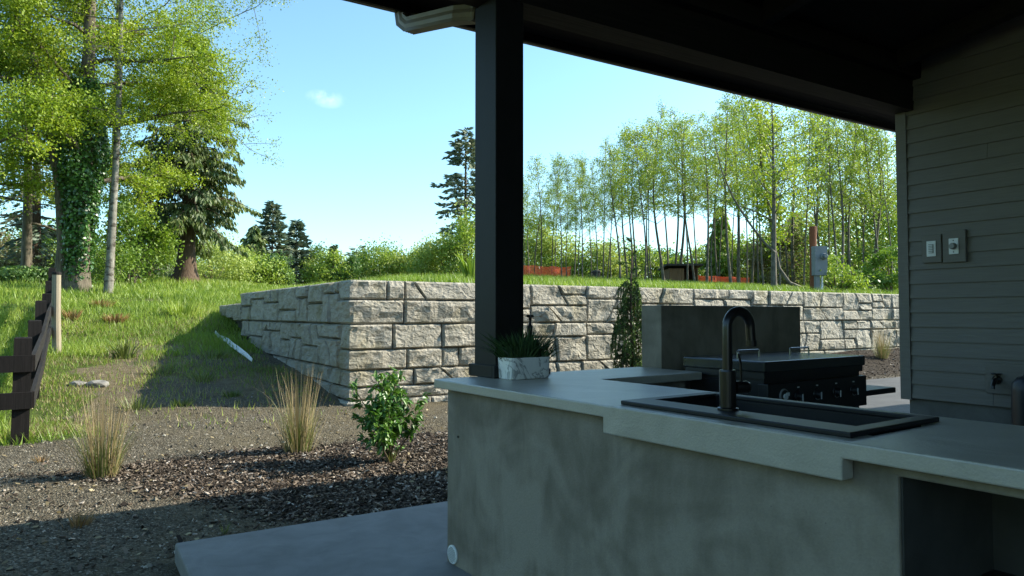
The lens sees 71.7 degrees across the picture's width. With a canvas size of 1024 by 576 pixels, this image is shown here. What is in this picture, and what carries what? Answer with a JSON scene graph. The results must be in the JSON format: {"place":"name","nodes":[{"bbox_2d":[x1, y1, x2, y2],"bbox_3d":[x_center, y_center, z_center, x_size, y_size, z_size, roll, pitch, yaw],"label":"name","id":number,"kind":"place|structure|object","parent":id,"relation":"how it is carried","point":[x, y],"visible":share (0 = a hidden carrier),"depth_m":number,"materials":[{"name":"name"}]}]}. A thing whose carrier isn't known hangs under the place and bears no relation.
{"place":"outdoors","nodes":[
{"label":"outdoors","id":0,"kind":"place"},
{"bbox_2d":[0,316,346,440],"bbox_3d":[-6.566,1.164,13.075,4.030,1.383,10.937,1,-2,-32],"label":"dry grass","id":1,"kind":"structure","parent":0,"point":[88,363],"depth_m":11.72,"materials":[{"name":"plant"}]},
{"bbox_2d":[0,338,348,445],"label":"grass","id":2,"kind":"structure","parent":0,"point":[5,425],"depth_m":10.94,"materials":[{"name":"green plant"}]},
{"bbox_2d":[0,273,420,358],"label":"slope grass","id":3,"kind":"structure","parent":0,"point":[149,327],"depth_m":17.01,"materials":[{"name":"green plant"}]},
{"bbox_2d":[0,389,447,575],"bbox_3d":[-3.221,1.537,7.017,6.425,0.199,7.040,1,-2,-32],"label":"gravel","id":4,"kind":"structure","parent":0,"point":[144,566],"depth_m":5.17,"materials":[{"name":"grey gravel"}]},
{"bbox_2d":[175,501,472,575],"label":"patio","id":5,"kind":"structure","parent":0,"point":[409,541],"depth_m":3.77,"materials":[{"name":"grey concrete"}]},
{"bbox_2d":[343,0,1023,424],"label":"house","id":6,"kind":"structure","parent":5,"relation":"on","point":[937,86],"depth_m":5.25,"materials":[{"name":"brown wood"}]},
{"bbox_2d":[434,305,1023,575],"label":"outdoor counter","id":7,"kind":"object","parent":5,"relation":"on","point":[577,473],"visible":0.95,"depth_m":2.37,"materials":[{"name":"paint"}]},
{"bbox_2d":[475,326,570,379],"bbox_3d":[0.059,0.327,3.697,0.607,0.280,0.385,1,-3,-35],"label":"planter","id":8,"kind":"object","parent":7,"relation":"on","point":[524,357],"visible":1,"depth_m":3.61,"materials":[{"name":"stone"}]},
{"bbox_2d":[621,392,938,437],"bbox_3d":[0.853,0.523,2.375,0.505,0.241,0.870,1,-3,-35],"label":"sink","id":9,"kind":"object","parent":7,"relation":"in","point":[840,421],"visible":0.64,"depth_m":2.34,"materials":[{"name":"black metal"}]},
{"bbox_2d":[717,306,756,410],"bbox_3d":[0.755,0.231,2.350,0.164,0.339,0.069,1,-2,-21],"label":"faucet","id":10,"kind":"object","parent":9,"relation":"on","point":[730,387],"visible":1,"depth_m":2.32,"materials":[{"name":"black metal"}]},
{"bbox_2d":[683,347,895,407],"bbox_3d":[1.737,0.887,4.320,1.360,1.044,0.598,1,-3,-35],"label":"griddle","id":11,"kind":"object","parent":7,"relation":"on","point":[831,379],"visible":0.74,"depth_m":4.04,"materials":[{"name":"metal"}]},
{"bbox_2d":[1011,374,1023,425],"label":"covered canister","id":12,"kind":"object","parent":7,"relation":"on","point":[1017,401],"visible":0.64,"depth_m":4.86,"materials":[{"name":"black metal"}]},
{"bbox_2d":[0,0,896,280],"label":"sky","id":13,"kind":"structure","parent":0,"point":[370,108],"materials":[{"name":"blue"}]},
{"bbox_2d":[0,281,899,575],"bbox_3d":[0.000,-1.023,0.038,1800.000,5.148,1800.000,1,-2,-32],"label":"ground","id":14,"kind":"structure","parent":0,"point":[256,411],"depth_m":7.28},
{"bbox_2d":[0,268,55,444],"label":"rail fence","id":15,"kind":"object","parent":14,"relation":"on","point":[24,364],"visible":0.73,"depth_m":7.34,"materials":[{"name":"brown wood"}]},
{"bbox_2d":[0,79,70,266],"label":"dark fir","id":16,"kind":"object","parent":14,"relation":"on","point":[38,234],"visible":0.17,"depth_m":28.92,"materials":[{"name":"plant"}]},
{"bbox_2d":[0,250,100,274],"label":"bush","id":17,"kind":"object","parent":14,"relation":"on","point":[12,261],"visible":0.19,"depth_m":29.34,"materials":[{"name":"plant"}]},
{"bbox_2d":[0,263,101,283],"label":"bush","id":18,"kind":"object","parent":14,"relation":"on","point":[39,274],"visible":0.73,"depth_m":24.12,"materials":[{"name":"green plant"}]},
{"bbox_2d":[51,272,61,353],"bbox_3d":[-8.348,0.583,12.990,0.193,1.755,0.156,1,-2,-32],"label":"round stake","id":19,"kind":"object","parent":14,"relation":"on","point":[56,310],"visible":0.81,"depth_m":12.94,"materials":[{"name":"brown wood"}]},
{"bbox_2d":[0,0,144,221],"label":"overhanging tree","id":20,"kind":"object","parent":14,"relation":"on","point":[88,103],"visible":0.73,"depth_m":20.80,"materials":[{"name":"green plant"}]},
{"bbox_2d":[2,379,177,478],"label":"ornamental grass","id":21,"kind":"object","parent":14,"relation":"on","point":[101,463],"depth_m":5.85,"materials":[{"name":"plant"}]},
{"bbox_2d":[0,0,188,283],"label":"leafy tree","id":22,"kind":"object","parent":14,"relation":"on","point":[26,247],"visible":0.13,"depth_m":25.22,"materials":[{"name":"green plant"}]},
{"bbox_2d":[0,0,243,293],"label":"pale trunk tree","id":23,"kind":"object","parent":14,"relation":"on","point":[110,251],"visible":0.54,"depth_m":22.23,"materials":[{"name":"green plant"}]},
{"bbox_2d":[104,338,151,358],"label":"grass tuft","id":24,"kind":"object","parent":14,"relation":"on","point":[121,353],"visible":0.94,"depth_m":13.02,"materials":[{"name":"plant"}]},
{"bbox_2d":[0,0,256,292],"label":"ivy covered tree","id":25,"kind":"object","parent":14,"relation":"on","point":[78,191],"visible":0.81,"depth_m":22.18,"materials":[{"name":"green plant"}]},
{"bbox_2d":[93,182,193,282],"bbox_3d":[-15.474,-2.221,29.112,3.537,4.278,3.833,-1,-2,32],"label":"shrub","id":26,"kind":"object","parent":14,"relation":"on","point":[153,248],"visible":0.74,"depth_m":29.09,"materials":[{"name":"green plant"}]},
{"bbox_2d":[3,0,297,282],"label":"spreading tree","id":27,"kind":"object","parent":14,"relation":"on","point":[116,5],"visible":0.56,"depth_m":26.82,"materials":[{"name":"green plant"}]},
{"bbox_2d":[158,299,206,314],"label":"grass tuft","id":28,"kind":"object","parent":14,"relation":"on","point":[182,309],"visible":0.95,"depth_m":18.76,"materials":[{"name":"plant"}]},
{"bbox_2d":[104,41,262,282],"bbox_3d":[-14.565,-5.790,32.294,6.297,11.705,5.763,0,-2,0],"label":"cedar","id":29,"kind":"object","parent":14,"relation":"on","point":[194,211],"visible":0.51,"depth_m":31.59,"materials":[{"name":"green plant"}]},
{"bbox_2d":[163,229,266,282],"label":"shrub","id":30,"kind":"object","parent":14,"relation":"on","point":[206,269],"visible":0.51,"depth_m":41.65,"materials":[{"name":"green plant"}]},
{"bbox_2d":[0,409,447,569],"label":"leaf litter","id":31,"kind":"object","parent":14,"relation":"on","point":[47,503],"visible":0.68,"depth_m":5.59,"materials":[{"name":"plant"}]},
{"bbox_2d":[233,225,268,279],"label":"conifer","id":32,"kind":"object","parent":14,"relation":"on","point":[252,237],"visible":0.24,"depth_m":49.86,"materials":[{"name":"plant"}]},
{"bbox_2d":[208,248,295,284],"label":"bush","id":33,"kind":"object","parent":14,"relation":"on","point":[276,265],"visible":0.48,"depth_m":45.32,"materials":[{"name":"green plant"}]},
{"bbox_2d":[253,250,297,285],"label":"bush","id":34,"kind":"object","parent":14,"relation":"on","point":[293,276],"visible":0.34,"depth_m":46.53,"materials":[{"name":"green plant"}]},
{"bbox_2d":[255,199,298,286],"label":"conifer","id":35,"kind":"object","parent":14,"relation":"on","point":[276,224],"visible":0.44,"depth_m":51.87,"materials":[{"name":"plant"}]},
{"bbox_2d":[221,366,364,452],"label":"ornamental grass","id":36,"kind":"object","parent":14,"relation":"on","point":[300,434],"depth_m":6.92,"materials":[{"name":"plant"}]},
{"bbox_2d":[285,219,313,285],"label":"conifer","id":37,"kind":"object","parent":14,"relation":"on","point":[293,229],"visible":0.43,"depth_m":54.80,"materials":[{"name":"plant"}]},
{"bbox_2d":[297,243,359,284],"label":"bush","id":38,"kind":"object","parent":14,"relation":"on","point":[328,258],"visible":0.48,"depth_m":51.30,"materials":[{"name":"green plant"}]},
{"bbox_2d":[325,255,372,281],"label":"bush","id":39,"kind":"object","parent":14,"relation":"on","point":[353,262],"visible":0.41,"depth_m":51.55,"materials":[{"name":"green plant"}]},
{"bbox_2d":[0,273,702,300],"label":"meadow grass","id":40,"kind":"structure","parent":14,"relation":"on","point":[218,284],"depth_m":25.34,"materials":[{"name":"plant"}]},
{"bbox_2d":[349,232,406,279],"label":"bush","id":41,"kind":"object","parent":14,"relation":"on","point":[377,251],"visible":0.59,"depth_m":54.15,"materials":[{"name":"green plant"}]},
{"bbox_2d":[394,246,455,276],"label":"bush","id":42,"kind":"object","parent":14,"relation":"on","point":[407,268],"visible":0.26,"depth_m":50.98,"materials":[{"name":"green plant"}]},
{"bbox_2d":[405,228,474,277],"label":"bush","id":43,"kind":"object","parent":14,"relation":"on","point":[428,251],"visible":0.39,"depth_m":49.59,"materials":[{"name":"green plant"}]},
{"bbox_2d":[0,348,899,575],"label":"bark mulch","id":44,"kind":"object","parent":14,"relation":"on","point":[292,474],"visible":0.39,"depth_m":5.75,"materials":[{"name":"brown wood"}]},
{"bbox_2d":[346,365,430,462],"bbox_3d":[-1.090,1.176,6.530,0.770,0.909,0.786,1,-2,-32],"label":"glossy shrub","id":45,"kind":"object","parent":44,"relation":"on","point":[385,411],"visible":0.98,"depth_m":6.46,"materials":[{"name":"green plant"}]},
{"bbox_2d":[426,198,474,275],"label":"bush","id":46,"kind":"object","parent":14,"relation":"on","point":[464,233],"visible":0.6,"depth_m":48.51,"materials":[{"name":"green plant"}]},
{"bbox_2d":[429,127,474,265],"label":"tall fir","id":47,"kind":"object","parent":14,"relation":"on","point":[458,158],"visible":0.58,"depth_m":60.03,"materials":[{"name":"plant"}]},
{"bbox_2d":[177,272,898,336],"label":"wall top grass","id":48,"kind":"structure","parent":14,"relation":"on","point":[576,281],"depth_m":16.33,"materials":[{"name":"plant"}]},
{"bbox_2d":[523,153,564,273],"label":"alder","id":49,"kind":"object","parent":14,"relation":"on","point":[540,177],"visible":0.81,"depth_m":33.04,"materials":[{"name":"green plant"}]},
{"bbox_2d":[523,219,586,275],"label":"bush","id":50,"kind":"object","parent":14,"relation":"on","point":[547,243],"visible":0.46,"depth_m":49.28,"materials":[{"name":"green plant"}]},
{"bbox_2d":[538,152,579,274],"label":"alder","id":51,"kind":"object","parent":14,"relation":"on","point":[560,163],"visible":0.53,"depth_m":38.35,"materials":[{"name":"green plant"}]},
{"bbox_2d":[219,280,899,406],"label":"retaining wall","id":52,"kind":"structure","parent":14,"relation":"on","point":[346,333],"depth_m":12.16,"materials":[{"name":"stone"}]},
{"bbox_2d":[542,167,576,276],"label":"alder","id":53,"kind":"object","parent":14,"relation":"on","point":[559,195],"visible":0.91,"depth_m":29.13,"materials":[{"name":"green plant"}]},
{"bbox_2d":[547,160,582,275],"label":"alder","id":54,"kind":"object","parent":14,"relation":"on","point":[567,180],"visible":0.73,"depth_m":29.93,"materials":[{"name":"green plant"}]},
{"bbox_2d":[555,154,593,274],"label":"alder","id":55,"kind":"object","parent":14,"relation":"on","point":[576,166],"visible":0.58,"depth_m":36.61,"materials":[{"name":"green plant"}]},
{"bbox_2d":[536,239,613,276],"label":"bush","id":56,"kind":"object","parent":14,"relation":"on","point":[547,262],"visible":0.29,"depth_m":48.90,"materials":[{"name":"green plant"}]},
{"bbox_2d":[561,173,611,277],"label":"alder","id":57,"kind":"object","parent":14,"relation":"on","point":[583,201],"visible":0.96,"depth_m":26.42,"materials":[{"name":"green plant"}]},
{"bbox_2d":[579,159,608,279],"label":"alder","id":58,"kind":"object","parent":14,"relation":"on","point":[593,165],"visible":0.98,"depth_m":26.16,"materials":[{"name":"green plant"}]},
{"bbox_2d":[550,235,640,277],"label":"bush","id":59,"kind":"object","parent":14,"relation":"on","point":[615,270],"visible":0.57,"depth_m":48.01,"materials":[{"name":"green plant"}]},
{"bbox_2d":[585,135,621,278],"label":"alder","id":60,"kind":"object","parent":14,"relation":"on","point":[605,153],"visible":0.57,"depth_m":29.98,"materials":[{"name":"green plant"}]},
{"bbox_2d":[588,139,631,279],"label":"alder","id":61,"kind":"object","parent":14,"relation":"on","point":[610,179],"visible":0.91,"depth_m":27.62,"materials":[{"name":"green plant"}]},
{"bbox_2d":[594,149,631,278],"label":"alder","id":62,"kind":"object","parent":14,"relation":"on","point":[613,157],"visible":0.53,"depth_m":30.37,"materials":[{"name":"green plant"}]},
{"bbox_2d":[609,236,645,367],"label":"weeping spruce","id":63,"kind":"object","parent":14,"relation":"on","point":[623,323],"visible":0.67,"depth_m":11.87,"materials":[{"name":"plant"}]},
{"bbox_2d":[597,128,659,276],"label":"alder","id":64,"kind":"object","parent":14,"relation":"on","point":[627,173],"visible":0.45,"depth_m":33.36,"materials":[{"name":"green plant"}]},
{"bbox_2d":[597,122,667,276],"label":"alder","id":65,"kind":"object","parent":14,"relation":"on","point":[628,167],"visible":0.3,"depth_m":34.10,"materials":[{"name":"green plant"}]},
{"bbox_2d":[593,235,672,279],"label":"bush","id":66,"kind":"object","parent":14,"relation":"on","point":[640,258],"visible":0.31,"depth_m":49.20,"materials":[{"name":"green plant"}]},
{"bbox_2d":[601,119,672,279],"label":"alder","id":67,"kind":"object","parent":14,"relation":"on","point":[638,134],"visible":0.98,"depth_m":28.38,"materials":[{"name":"green plant"}]},
{"bbox_2d":[625,132,672,279],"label":"alder","id":68,"kind":"object","parent":14,"relation":"on","point":[632,210],"visible":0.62,"depth_m":32.30,"materials":[{"name":"green plant"}]},
{"bbox_2d":[620,117,690,280],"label":"alder","id":69,"kind":"object","parent":14,"relation":"on","point":[655,216],"visible":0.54,"depth_m":32.31,"materials":[{"name":"green plant"}]},
{"bbox_2d":[646,96,680,263],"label":"alder","id":70,"kind":"object","parent":14,"relation":"on","point":[661,111],"visible":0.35,"depth_m":40.96,"materials":[{"name":"green plant"}]},
{"bbox_2d":[647,113,713,280],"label":"alder","id":71,"kind":"object","parent":14,"relation":"on","point":[672,181],"visible":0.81,"depth_m":29.70,"materials":[{"name":"green plant"}]},
{"bbox_2d":[657,264,703,280],"bbox_3d":[8.135,-0.566,34.319,1.760,1.090,2.050,0,-2,0],"label":"hut","id":72,"kind":"object","parent":14,"relation":"on","point":[674,272],"visible":0.58,"depth_m":33.56,"materials":[{"name":"brown wood"}]},
{"bbox_2d":[643,103,719,263],"bbox_3d":[8.871,-4.744,37.110,4.221,9.667,3.796,1,0,3],"label":"alder","id":73,"kind":"object","parent":14,"relation":"on","point":[678,217],"visible":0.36,"depth_m":37.02,"materials":[{"name":"green plant"}]},
{"bbox_2d":[649,114,715,280],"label":"alder","id":74,"kind":"object","parent":14,"relation":"on","point":[676,167],"visible":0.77,"depth_m":29.45,"materials":[{"name":"green plant"}]},
{"bbox_2d":[641,119,723,263],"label":"alder","id":75,"kind":"object","parent":14,"relation":"on","point":[682,245],"visible":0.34,"depth_m":36.03,"materials":[{"name":"green plant"}]},
{"bbox_2d":[667,120,741,282],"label":"alder","id":76,"kind":"object","parent":14,"relation":"on","point":[707,176],"visible":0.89,"depth_m":28.36,"materials":[{"name":"green plant"}]},
{"bbox_2d":[679,110,741,277],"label":"alder","id":77,"kind":"object","parent":14,"relation":"on","point":[701,117],"visible":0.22,"depth_m":41.00,"materials":[{"name":"green plant"}]},
{"bbox_2d":[690,115,748,280],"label":"alder","id":78,"kind":"object","parent":14,"relation":"on","point":[717,130],"visible":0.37,"depth_m":31.55,"materials":[{"name":"green plant"}]},
{"bbox_2d":[698,207,741,282],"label":"conifer","id":79,"kind":"object","parent":14,"relation":"on","point":[718,232],"visible":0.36,"depth_m":45.80,"materials":[{"name":"plant"}]},
{"bbox_2d":[692,92,754,283],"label":"alder","id":80,"kind":"object","parent":14,"relation":"on","point":[726,108],"visible":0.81,"depth_m":27.88,"materials":[{"name":"green plant"}]},
{"bbox_2d":[700,99,765,283],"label":"alder","id":81,"kind":"object","parent":14,"relation":"on","point":[738,248],"visible":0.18,"depth_m":33.67,"materials":[{"name":"green plant"}]},
{"bbox_2d":[719,119,765,283],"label":"alder","id":82,"kind":"object","parent":14,"relation":"on","point":[736,181],"visible":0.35,"depth_m":30.47,"materials":[{"name":"green plant"}]},
{"bbox_2d":[705,94,792,285],"bbox_3d":[8.995,-3.686,26.870,3.049,7.852,3.186,1,-3,-33],"label":"alder","id":83,"kind":"object","parent":14,"relation":"on","point":[731,152],"visible":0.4,"depth_m":26.76,"materials":[{"name":"green plant"}]},
{"bbox_2d":[712,224,795,284],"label":"bush","id":84,"kind":"object","parent":14,"relation":"on","point":[723,258],"visible":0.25,"depth_m":43.65,"materials":[{"name":"green plant"}]},
{"bbox_2d":[731,96,800,286],"bbox_3d":[8.619,-3.504,23.724,2.492,7.443,1.798,0,-2,5],"label":"swept alder","id":85,"kind":"object","parent":14,"relation":"on","point":[768,210],"visible":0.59,"depth_m":23.57,"materials":[{"name":"green plant"}]},
{"bbox_2d":[703,98,840,286],"bbox_3d":[8.780,-3.395,22.749,4.154,7.382,3.719,1,-2,-32],"label":"forked alder","id":86,"kind":"object","parent":14,"relation":"on","point":[786,166],"visible":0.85,"depth_m":22.58,"materials":[{"name":"green plant"}]},
{"bbox_2d":[730,209,820,285],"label":"bush","id":87,"kind":"object","parent":14,"relation":"on","point":[767,277],"visible":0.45,"depth_m":41.68,"materials":[{"name":"plant"}]},
{"bbox_2d":[740,114,811,285],"bbox_3d":[9.298,-2.999,24.605,2.254,6.368,2.507,0,-2,-13],"label":"alder","id":88,"kind":"object","parent":14,"relation":"on","point":[802,208],"visible":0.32,"depth_m":24.64,"materials":[{"name":"green plant"}]},
{"bbox_2d":[741,110,822,284],"bbox_3d":[13.952,-4.619,37.018,3.575,9.674,3.354,0,-2,-8],"label":"alder","id":89,"kind":"object","parent":14,"relation":"on","point":[787,271],"visible":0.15,"depth_m":36.74,"materials":[{"name":"green plant"}]},
{"bbox_2d":[774,109,831,282],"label":"alder","id":90,"kind":"object","parent":14,"relation":"on","point":[792,247],"visible":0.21,"depth_m":39.02,"materials":[{"name":"green plant"}]},
{"bbox_2d":[764,205,852,283],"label":"bush","id":91,"kind":"object","parent":14,"relation":"on","point":[801,222],"visible":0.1,"depth_m":42.04,"materials":[{"name":"green plant"}]},
{"bbox_2d":[778,111,839,284],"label":"alder","id":92,"kind":"object","parent":14,"relation":"on","point":[804,138],"visible":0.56,"depth_m":27.20,"materials":[{"name":"green plant"}]},
{"bbox_2d":[809,226,827,290],"bbox_3d":[8.265,-0.627,19.078,0.350,2.101,0.525,0,-2,-7],"label":"utility post","id":93,"kind":"object","parent":14,"relation":"on","point":[818,258],"visible":0.85,"depth_m":18.98,"materials":[{"name":"metal"}]},
{"bbox_2d":[776,113,862,285],"bbox_3d":[13.850,-4.084,32.132,3.808,8.700,4.220,-1,-2,26],"label":"alder","id":94,"kind":"object","parent":14,"relation":"on","point":[816,215],"visible":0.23,"depth_m":32.12,"materials":[{"name":"green plant"}]},
{"bbox_2d":[792,114,862,270],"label":"alder","id":95,"kind":"object","parent":14,"relation":"on","point":[829,220],"visible":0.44,"depth_m":27.41,"materials":[{"name":"green plant"}]},
{"bbox_2d":[805,114,860,274],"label":"alder","id":96,"kind":"object","parent":14,"relation":"on","point":[829,164],"visible":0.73,"depth_m":25.66,"materials":[{"name":"green plant"}]},
{"bbox_2d":[788,188,885,284],"bbox_3d":[17.831,-2.791,38.252,6.862,6.000,6.122,1,-2,-32],"label":"bush","id":97,"kind":"object","parent":14,"relation":"on","point":[822,235],"visible":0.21,"depth_m":38.38,"materials":[{"name":"green plant"}]},
{"bbox_2d":[804,249,879,292],"bbox_3d":[8.924,-0.410,19.409,1.901,1.345,1.766,1,-2,-32],"label":"shrub","id":98,"kind":"object","parent":14,"relation":"on","point":[831,278],"visible":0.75,"depth_m":19.33,"materials":[{"name":"green plant"}]},
{"bbox_2d":[787,182,896,287],"bbox_3d":[18.227,-3.160,36.269,6.827,6.918,7.765,1,-2,-32],"label":"bush","id":99,"kind":"object","parent":14,"relation":"on","point":[839,240],"visible":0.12,"depth_m":36.39,"materials":[{"name":"green plant"}]},
{"bbox_2d":[808,118,879,281],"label":"alder","id":100,"kind":"object","parent":14,"relation":"on","point":[841,195],"visible":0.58,"depth_m":26.52,"materials":[{"name":"green plant"}]},
{"bbox_2d":[820,122,886,275],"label":"alder","id":101,"kind":"object","parent":14,"relation":"on","point":[848,239],"visible":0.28,"depth_m":29.05,"materials":[{"name":"green plant"}]},
{"bbox_2d":[827,188,898,289],"bbox_3d":[18.044,-2.334,32.994,6.304,5.240,5.621,1,-2,-32],"label":"bush","id":102,"kind":"object","parent":14,"relation":"on","point":[869,240],"visible":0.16,"depth_m":33.05,"materials":[{"name":"green plant"}]},
{"bbox_2d":[835,121,896,274],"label":"alder","id":103,"kind":"object","parent":14,"relation":"on","point":[872,206],"visible":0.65,"depth_m":26.76,"materials":[{"name":"green plant"}]},
{"bbox_2d":[835,126,896,288],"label":"alder","id":104,"kind":"object","parent":14,"relation":"on","point":[881,186],"visible":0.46,"depth_m":26.93,"materials":[{"name":"green plant"}]},
{"bbox_2d":[845,202,897,287],"bbox_3d":[17.707,-1.948,30.864,6.222,4.541,5.991,0,-2,7],"label":"bush","id":105,"kind":"object","parent":14,"relation":"on","point":[859,258],"visible":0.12,"depth_m":31.16,"materials":[{"name":"green plant"}]},
{"bbox_2d":[850,130,896,273],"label":"alder","id":106,"kind":"object","parent":14,"relation":"on","point":[881,148],"visible":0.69,"depth_m":26.16,"materials":[{"name":"green plant"}]},
{"bbox_2d":[853,238,897,290],"bbox_3d":[11.232,-0.565,21.023,2.110,1.733,1.760,-1,-2,25],"label":"shrub","id":107,"kind":"object","parent":14,"relation":"on","point":[890,280],"visible":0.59,"depth_m":20.91,"materials":[{"name":"green plant"}]},
{"bbox_2d":[859,377,909,412],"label":"walkway","id":108,"kind":"structure","parent":14,"relation":"on","point":[893,402],"depth_m":10.41,"materials":[{"name":"concrete"}]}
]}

